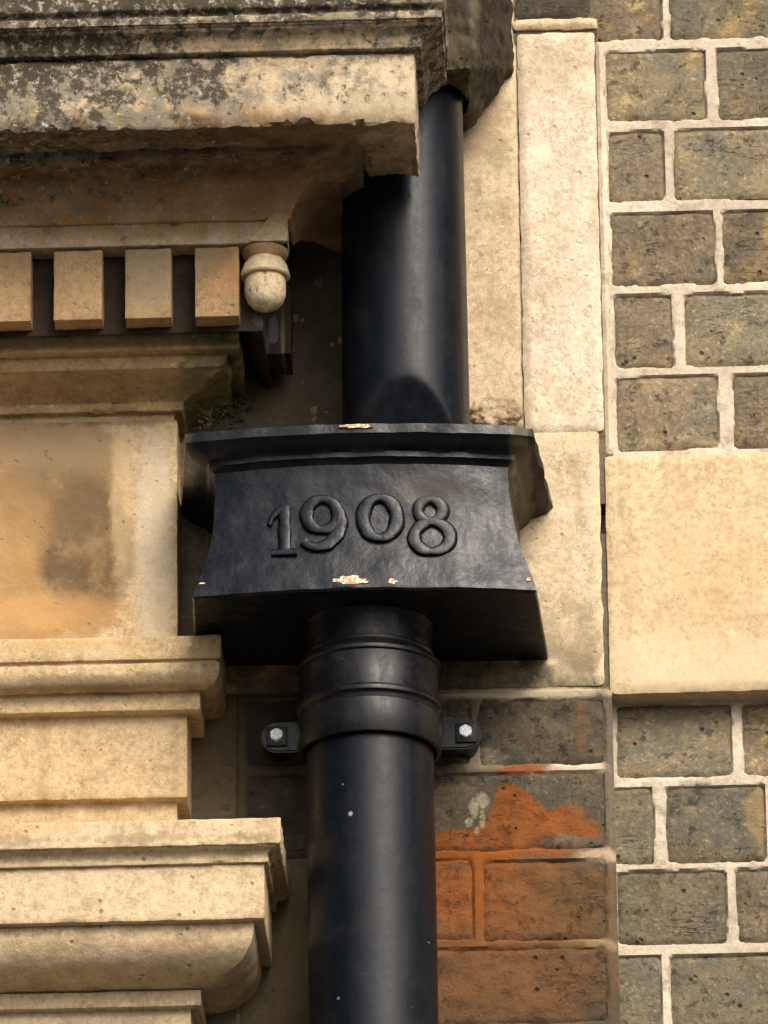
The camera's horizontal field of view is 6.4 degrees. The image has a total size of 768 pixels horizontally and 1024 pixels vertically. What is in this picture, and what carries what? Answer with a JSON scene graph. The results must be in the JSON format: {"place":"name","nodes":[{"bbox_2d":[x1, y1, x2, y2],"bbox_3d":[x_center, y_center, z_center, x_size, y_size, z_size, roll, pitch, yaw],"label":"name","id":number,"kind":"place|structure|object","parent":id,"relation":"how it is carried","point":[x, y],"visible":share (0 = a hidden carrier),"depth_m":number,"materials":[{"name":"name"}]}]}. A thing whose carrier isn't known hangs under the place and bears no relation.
{"place":"outdoors","nodes":[
{"label":"outdoors","id":0,"kind":"place"},
{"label":"pavement","id":1,"kind":"structure","parent":0,"visible":0},
{"bbox_2d":[0,817,288,1023],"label":"stone capital","id":2,"kind":"object","parent":1,"relation":"on","point":[145,922],"visible":1,"depth_m":5.74,"materials":[{"name":"beige stone"}]},
{"bbox_2d":[0,635,226,823],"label":"stone architrave","id":3,"kind":"object","parent":2,"relation":"on","point":[109,729],"visible":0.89,"depth_m":5.86,"materials":[{"name":"beige stone"}]},
{"bbox_2d":[0,420,180,638],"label":"stone frieze","id":4,"kind":"object","parent":3,"relation":"on","point":[90,529],"visible":0.96,"depth_m":5.95,"materials":[{"name":"beige stone"}]},
{"bbox_2d":[0,0,448,435],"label":"stone cornice","id":5,"kind":"structure","parent":4,"relation":"on","point":[164,164],"depth_m":5.92,"materials":[{"name":"beige stone"}]},
{"bbox_2d":[195,366,258,428],"bbox_3d":[-0.143,-0.100,6.026,0.071,0.078,0.018,17,-28,-36],"label":"moss","id":6,"kind":"object","parent":5,"relation":"on","point":[210,412],"visible":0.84,"depth_m":6.03,"materials":[{"name":"green plant"}]},
{"bbox_2d":[240,242,289,312],"bbox_3d":[-0.103,-0.202,5.934,0.043,0.062,0.044,-1,-22,2],"label":"acorn pendant","id":7,"kind":"object","parent":5,"relation":"hanging from","point":[265,276],"visible":1,"depth_m":5.92,"materials":[{"name":"stone"}]},
{"bbox_2d":[446,0,513,130],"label":"broken stone","id":8,"kind":"object","parent":5,"relation":"on","point":[480,68],"visible":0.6,"depth_m":6.05,"materials":[{"name":"grey stone"}]},
{"bbox_2d":[179,0,619,1023],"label":"stone and brick pier","id":9,"kind":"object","parent":1,"relation":"on","point":[527,914],"visible":0.37,"depth_m":5.95,"materials":[{"name":"beige stone"}]},
{"bbox_2d":[296,633,441,1023],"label":"downpipe","id":10,"kind":"object","parent":9,"relation":"attached to","point":[372,907],"visible":0.92,"depth_m":5.75,"materials":[{"name":"black metal"}]},
{"bbox_2d":[181,423,552,665],"bbox_3d":[-0.017,0.048,5.885,0.328,0.195,0.189,-1,-22,2],"label":"rainwater hopper","id":11,"kind":"object","parent":10,"relation":"on","point":[318,533],"visible":0.96,"depth_m":5.83,"materials":[{"name":"black metal"}]},
{"bbox_2d":[341,84,469,423],"bbox_3d":[0.011,-0.777,6.222,0.112,1.593,0.112,-1,-22,2],"label":"downpipe","id":12,"kind":"object","parent":11,"relation":"on","point":[405,357],"visible":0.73,"depth_m":5.94,"materials":[{"name":"black metal"}]},
{"bbox_2d":[261,695,481,764],"bbox_3d":[-0.012,0.189,5.846,0.191,0.050,0.148,-1,-22,2],"label":"pipe clip","id":13,"kind":"object","parent":10,"relation":"on","point":[282,741],"visible":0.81,"depth_m":5.79,"materials":[{"name":"metal"}]},
{"bbox_2d":[470,394,522,425],"bbox_3d":[0.099,-0.088,6.032,0.048,0.035,0.017,-1,-22,2],"label":"mortar lump","id":14,"kind":"object","parent":9,"relation":"on","point":[499,409],"visible":0.83,"depth_m":6.03,"materials":[{"name":"beige concrete"}]},
{"bbox_2d":[594,0,767,1023],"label":"brick wall","id":15,"kind":"structure","parent":1,"relation":"on","point":[684,523],"depth_m":5.99,"materials":[{"name":"grey stone"}]}
]}

